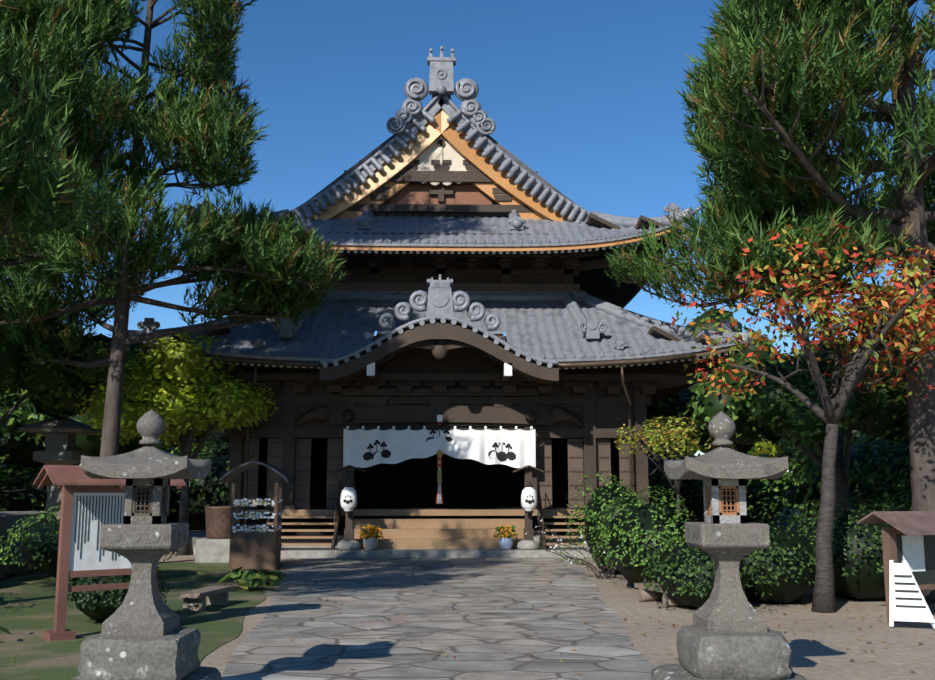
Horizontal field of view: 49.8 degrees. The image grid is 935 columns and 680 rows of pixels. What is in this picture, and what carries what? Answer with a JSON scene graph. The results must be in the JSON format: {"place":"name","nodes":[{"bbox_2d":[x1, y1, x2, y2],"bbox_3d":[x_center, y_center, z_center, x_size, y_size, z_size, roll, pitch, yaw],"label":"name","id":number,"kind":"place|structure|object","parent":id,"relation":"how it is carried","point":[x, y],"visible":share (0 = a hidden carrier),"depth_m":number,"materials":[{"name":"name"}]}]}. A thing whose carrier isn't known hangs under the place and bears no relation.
{"place":"outdoors","nodes":[
{"label":"outdoors","id":0,"kind":"place"},
{"bbox_2d":[0,562,290,679],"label":"grass","id":1,"kind":"structure","parent":0,"point":[28,650],"depth_m":14.47,"materials":[{"name":"green plant"}]},
{"bbox_2d":[0,613,11,634],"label":"hosta","id":2,"kind":"object","parent":1,"relation":"on","point":[3,629],"visible":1,"depth_m":12.04,"materials":[{"name":"green plant"}]},
{"bbox_2d":[0,511,56,578],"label":"stone retaining wall","id":3,"kind":"structure","parent":1,"relation":"on","point":[8,519],"depth_m":22.02,"materials":[{"name":"grey"}]},
{"bbox_2d":[0,0,129,252],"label":"pine tree","id":4,"kind":"object","parent":1,"relation":"on","point":[44,190],"visible":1,"depth_m":12.52,"materials":[{"name":"green plant"}]},
{"bbox_2d":[33,465,185,640],"bbox_3d":[-4.587,2.672,12.835,1.670,2.120,0.862,7,-11,-38],"label":"notice board","id":5,"kind":"object","parent":1,"relation":"on","point":[90,507],"visible":0.6,"depth_m":12.63,"materials":[{"name":"red wood"}]},
{"bbox_2d":[67,566,168,620],"bbox_3d":[-4.926,3.395,14.012,1.555,1.066,1.515,0,-9,-1],"label":"round bush","id":6,"kind":"object","parent":1,"relation":"on","point":[101,605],"visible":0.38,"depth_m":13.54,"materials":[{"name":"green plant"}]},
{"bbox_2d":[71,409,220,679],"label":"stone lantern","id":7,"kind":"object","parent":1,"relation":"on","point":[142,635],"visible":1,"depth_m":8.46,"materials":[{"name":"grey stone"}]},
{"bbox_2d":[0,0,351,456],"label":"pine tree","id":8,"kind":"object","parent":1,"relation":"on","point":[265,268],"visible":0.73,"depth_m":23.23,"materials":[{"name":"green plant"}]},
{"bbox_2d":[177,585,233,610],"bbox_3d":[-4.079,4.041,15.750,0.360,0.285,1.250,-2,-9,11],"label":"bench","id":9,"kind":"object","parent":1,"relation":"on","point":[194,600],"visible":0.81,"depth_m":15.42,"materials":[{"name":"grey stone"}]},
{"bbox_2d":[216,566,292,588],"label":"hosta","id":10,"kind":"object","parent":1,"relation":"on","point":[253,578],"visible":0.98,"depth_m":18.47,"materials":[{"name":"green plant"}]},
{"bbox_2d":[219,461,293,569],"bbox_3d":[-5.003,4.145,23.908,1.600,2.520,1.100,0,-9,-1],"label":"ema stand","id":11,"kind":"object","parent":1,"relation":"on","point":[259,547],"visible":0.96,"depth_m":23.51,"materials":[{"name":"brown wood"}]},
{"bbox_2d":[221,558,655,679],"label":"stone path","id":12,"kind":"structure","parent":0,"point":[459,629],"depth_m":13.53,"materials":[{"name":"grey stone"}]},
{"bbox_2d":[344,136,537,216],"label":"gable pediment","id":13,"kind":"structure","parent":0,"point":[441,175],"depth_m":33.36,"materials":[{"name":"brown wood"}]},
{"bbox_2d":[7,0,934,472],"label":"sky","id":14,"kind":"structure","parent":0,"point":[581,92],"materials":[{"name":"blue"}]},
{"bbox_2d":[159,528,934,679],"bbox_3d":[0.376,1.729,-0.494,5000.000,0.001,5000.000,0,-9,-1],"label":"ground","id":15,"kind":"structure","parent":0,"point":[829,657],"depth_m":12.98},
{"bbox_2d":[0,485,6,511],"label":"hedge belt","id":16,"kind":"object","parent":15,"relation":"on","point":[2,508],"visible":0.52,"depth_m":36.04,"materials":[{"name":"green plant"}]},
{"bbox_2d":[0,456,42,500],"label":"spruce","id":17,"kind":"object","parent":15,"relation":"on","point":[37,470],"visible":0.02,"depth_m":40.96,"materials":[{"name":"green plant"}]},
{"bbox_2d":[0,453,46,510],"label":"hedge belt","id":18,"kind":"object","parent":15,"relation":"on","point":[21,503],"visible":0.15,"depth_m":41.36,"materials":[{"name":"green plant"}]},
{"bbox_2d":[0,269,47,502],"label":"tree","id":19,"kind":"object","parent":15,"relation":"on","point":[9,492],"visible":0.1,"depth_m":36.16,"materials":[{"name":"green plant"}]},
{"bbox_2d":[17,417,101,519],"bbox_3d":[-11.868,3.892,29.260,1.800,4.620,1.800,0,-9,-1],"label":"stone lantern","id":20,"kind":"object","parent":15,"relation":"on","point":[60,439],"visible":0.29,"depth_m":28.94,"materials":[{"name":"grey stone"}]},
{"bbox_2d":[0,304,130,427],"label":"broadleaf","id":21,"kind":"object","parent":15,"relation":"on","point":[53,390],"visible":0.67,"depth_m":26.77,"materials":[{"name":"green plant"}]},
{"bbox_2d":[0,44,146,329],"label":"pine tree","id":22,"kind":"object","parent":15,"relation":"on","point":[10,269],"visible":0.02,"depth_m":28.49,"materials":[{"name":"green plant"}]},
{"bbox_2d":[0,323,162,510],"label":"tree","id":23,"kind":"object","parent":15,"relation":"on","point":[24,445],"visible":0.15,"depth_m":34.33,"materials":[{"name":"green plant"}]},
{"bbox_2d":[0,505,178,580],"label":"shrub","id":24,"kind":"object","parent":15,"relation":"on","point":[40,547],"visible":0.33,"depth_m":19.68,"materials":[{"name":"green plant"}]},
{"bbox_2d":[74,333,278,555],"bbox_3d":[-8.313,3.024,29.339,5.643,6.389,5.003,0,-9,-1],"label":"tree","id":25,"kind":"object","parent":15,"relation":"on","point":[185,390],"visible":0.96,"depth_m":28.04,"materials":[{"name":"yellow plant"}]},
{"bbox_2d":[155,424,214,458],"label":"shrub","id":26,"kind":"object","parent":15,"relation":"on","point":[174,445],"depth_m":57.45,"materials":[{"name":"green plant"}]},
{"bbox_2d":[159,440,229,529],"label":"hedge belt","id":27,"kind":"object","parent":15,"relation":"on","point":[209,490],"visible":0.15,"depth_m":47.39,"materials":[{"name":"green plant"}]},
{"bbox_2d":[199,425,229,456],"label":"shrub","id":28,"kind":"object","parent":15,"relation":"on","point":[221,437],"visible":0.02,"depth_m":56.79,"materials":[{"name":"green plant"}]},
{"bbox_2d":[195,506,241,562],"bbox_3d":[-6.409,5.073,26.367,1.100,1.420,1.100,0,-9,-1],"label":"iron water basin","id":29,"kind":"object","parent":15,"relation":"on","point":[213,546],"visible":0.75,"depth_m":25.96,"materials":[{"name":"stone"}]},
{"bbox_2d":[189,534,591,557],"bbox_3d":[-0.999,7.205,37.392,14.800,0.500,19.400,0,-9,-1],"label":"temple podium stone","id":30,"kind":"object","parent":15,"relation":"on","point":[307,552],"visible":0.25,"depth_m":27.82,"materials":[{"name":"grey stone"}]},
{"bbox_2d":[334,465,365,549],"bbox_3d":[-3.317,4.687,28.264,0.840,2.350,0.863,0,-9,-1],"label":"lantern","id":31,"kind":"object","parent":30,"relation":"on","point":[348,500],"visible":1,"depth_m":28.05,"materials":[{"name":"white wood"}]},
{"bbox_2d":[358,525,383,549],"bbox_3d":[-2.696,5.515,28.169,0.727,0.685,0.679,0,-9,-1],"label":"flower pot","id":32,"kind":"object","parent":30,"relation":"on","point":[370,540],"visible":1,"depth_m":28.02,"materials":[{"name":"white ceramic"}]},
{"bbox_2d":[225,232,711,549],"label":"temple hall","id":33,"kind":"structure","parent":30,"relation":"on","point":[578,416],"depth_m":30.61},
{"bbox_2d":[176,46,701,307],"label":"upper roof","id":34,"kind":"structure","parent":33,"relation":"on","point":[561,220],"depth_m":33.02,"materials":[{"name":"grey tile"}]},
{"bbox_2d":[340,425,538,467],"bbox_3d":[-0.826,3.148,29.855,5.920,1.284,0.550,0,-9,-1],"label":"entrance curtain","id":35,"kind":"object","parent":33,"relation":"hanging from","point":[373,447],"visible":1,"depth_m":29.98,"materials":[{"name":"fabric"}]},
{"bbox_2d":[127,274,753,528],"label":"lower roof","id":36,"kind":"structure","parent":33,"relation":"on","point":[549,334],"depth_m":29.72,"materials":[{"name":"grey tile"}]},
{"bbox_2d":[436,422,442,503],"bbox_3d":[-0.837,3.334,30.343,0.222,3.152,0.130,0,-9,-1],"label":"bell rope","id":37,"kind":"object","parent":36,"relation":"attached to","point":[439,482],"visible":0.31,"depth_m":30.16,"materials":[{"name":"white"}]},
{"bbox_2d":[493,525,517,549],"bbox_3d":[1.072,5.527,28.246,0.675,0.684,0.642,-3,-9,18],"label":"flower pot","id":38,"kind":"object","parent":30,"relation":"on","point":[505,540],"visible":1,"depth_m":28.10,"materials":[{"name":"blue ceramic"}]},
{"bbox_2d":[513,465,543,549],"bbox_3d":[1.722,4.703,28.371,0.840,2.350,0.863,0,-9,-1],"label":"lantern","id":39,"kind":"object","parent":30,"relation":"on","point":[529,499],"visible":0.98,"depth_m":28.15,"materials":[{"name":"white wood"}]},
{"bbox_2d":[8,559,933,677],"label":"fallen leaves","id":40,"kind":"object","parent":15,"relation":"on","point":[602,623],"visible":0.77,"depth_m":13.48,"materials":[{"name":"brown plant"}]},
{"bbox_2d":[525,513,617,579],"bbox_3d":[3.060,4.321,21.163,3.642,1.362,3.619,0,-9,-1],"label":"white flowering shrub","id":41,"kind":"object","parent":15,"relation":"on","point":[587,564],"visible":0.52,"depth_m":21.33,"materials":[{"name":"green plant"}]},
{"bbox_2d":[563,470,647,573],"bbox_3d":[3.145,4.080,22.532,2.028,2.342,2.725,0,-9,-1],"label":"tall shrub","id":42,"kind":"object","parent":15,"relation":"on","point":[601,498],"visible":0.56,"depth_m":21.96,"materials":[{"name":"green plant"}]},
{"bbox_2d":[590,486,696,584],"bbox_3d":[3.354,3.748,18.992,2.076,1.977,2.933,0,-9,-1],"label":"hedge","id":43,"kind":"object","parent":15,"relation":"on","point":[637,534],"visible":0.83,"depth_m":18.20,"materials":[{"name":"green plant"}]},
{"bbox_2d":[634,583,679,606],"bbox_3d":[3.161,4.119,16.301,0.400,0.275,1.250,3,-9,-19],"label":"bench","id":44,"kind":"object","parent":15,"relation":"on","point":[643,593],"visible":0.62,"depth_m":16.57,"materials":[{"name":"beige stone"}]},
{"bbox_2d":[614,415,735,514],"bbox_3d":[4.764,3.588,23.811,2.622,3.608,2.432,4,-9,-24],"label":"tree","id":45,"kind":"object","parent":15,"relation":"on","point":[661,438],"visible":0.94,"depth_m":23.68,"materials":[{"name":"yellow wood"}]},
{"bbox_2d":[641,537,778,608],"bbox_3d":[3.705,3.621,15.611,2.068,1.165,1.982,0,-9,-1],"label":"hedge","id":46,"kind":"object","parent":15,"relation":"on","point":[684,575],"visible":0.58,"depth_m":15.17,"materials":[{"name":"green plant"}]},
{"bbox_2d":[650,429,784,457],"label":"shrub","id":47,"kind":"object","parent":15,"relation":"on","point":[772,452],"visible":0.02,"depth_m":59.92,"materials":[{"name":"yellow plant"}]},
{"bbox_2d":[651,411,806,679],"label":"stone lantern","id":48,"kind":"object","parent":15,"relation":"on","point":[729,634],"visible":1,"depth_m":8.66,"materials":[{"name":"grey stone"}]},
{"bbox_2d":[648,434,822,522],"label":"hedge belt","id":49,"kind":"object","parent":15,"relation":"on","point":[691,492],"visible":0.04,"depth_m":47.92,"materials":[{"name":"green plant"}]},
{"bbox_2d":[647,306,847,453],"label":"tree","id":50,"kind":"object","parent":15,"relation":"on","point":[674,405],"visible":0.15,"depth_m":41.68,"materials":[{"name":"green plant"}]},
{"bbox_2d":[603,0,934,511],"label":"pine tree","id":51,"kind":"object","parent":15,"relation":"on","point":[656,273],"visible":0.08,"depth_m":28.76,"materials":[{"name":"green plant"}]},
{"bbox_2d":[635,0,934,602],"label":"pine tree","id":52,"kind":"object","parent":15,"relation":"on","point":[778,75],"visible":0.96,"depth_m":15.88,"materials":[{"name":"green plant"}]},
{"bbox_2d":[766,475,806,527],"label":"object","id":53,"kind":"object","parent":15,"relation":"on","point":[782,516],"depth_m":51.10,"materials":[{"name":"green plant"}]},
{"bbox_2d":[742,491,838,603],"bbox_3d":[4.866,3.442,16.646,2.462,1.898,2.380,0,-9,-1],"label":"hedge","id":54,"kind":"object","parent":15,"relation":"on","point":[788,556],"visible":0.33,"depth_m":15.92,"materials":[{"name":"green plant"}]},
{"bbox_2d":[683,338,908,510],"bbox_3d":[8.103,2.487,21.594,6.863,5.145,4.305,0,-9,-1],"label":"broadleaf tree","id":55,"kind":"object","parent":15,"relation":"on","point":[773,406],"visible":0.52,"depth_m":21.22,"materials":[{"name":"green plant"}]},
{"bbox_2d":[693,434,911,526],"bbox_3d":[17.684,6.320,41.997,16.642,5.336,12.717,0,-9,-1],"label":"hedge belt","id":56,"kind":"object","parent":15,"relation":"on","point":[806,488],"visible":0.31,"depth_m":39.52,"materials":[{"name":"green plant"}]},
{"bbox_2d":[671,222,934,612],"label":"autumn cherry tree","id":57,"kind":"object","parent":15,"relation":"on","point":[833,401],"visible":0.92,"depth_m":15.51,"materials":[{"name":"orange plant"}]},
{"bbox_2d":[763,427,872,474],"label":"shrub","id":58,"kind":"object","parent":15,"relation":"on","point":[854,436],"visible":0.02,"depth_m":59.76,"materials":[{"name":"green plant"}]},
{"bbox_2d":[781,493,904,599],"bbox_3d":[6.641,3.566,17.287,2.712,1.854,3.043,0,-9,-1],"label":"hedge","id":59,"kind":"object","parent":15,"relation":"on","point":[858,557],"visible":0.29,"depth_m":16.41,"materials":[{"name":"green plant"}]},
{"bbox_2d":[798,288,934,439],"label":"broadleaf","id":60,"kind":"object","parent":15,"relation":"on","point":[863,338],"visible":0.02,"depth_m":29.96,"materials":[{"name":"green plant"}]},
{"bbox_2d":[848,436,911,510],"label":"hedge belt","id":61,"kind":"object","parent":15,"relation":"on","point":[882,482],"visible":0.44,"depth_m":34.18,"materials":[{"name":"green plant"}]},
{"bbox_2d":[844,261,934,443],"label":"tree","id":62,"kind":"object","parent":15,"relation":"on","point":[932,273],"depth_m":34.60,"materials":[{"name":"green plant"}]},
{"bbox_2d":[876,462,911,510],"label":"hedge","id":63,"kind":"object","parent":15,"relation":"on","point":[902,506],"visible":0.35,"depth_m":19.53,"materials":[{"name":"green plant"}]},
{"bbox_2d":[857,511,934,628],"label":"notice board","id":64,"kind":"object","parent":15,"relation":"on","point":[908,541],"visible":1,"depth_m":14.04,"materials":[{"name":"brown wood"}]},
{"bbox_2d":[922,0,934,92],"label":"pine tree","id":65,"kind":"object","parent":15,"relation":"on","point":[930,83],"visible":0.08,"depth_m":27.51,"materials":[{"name":"green plant"}]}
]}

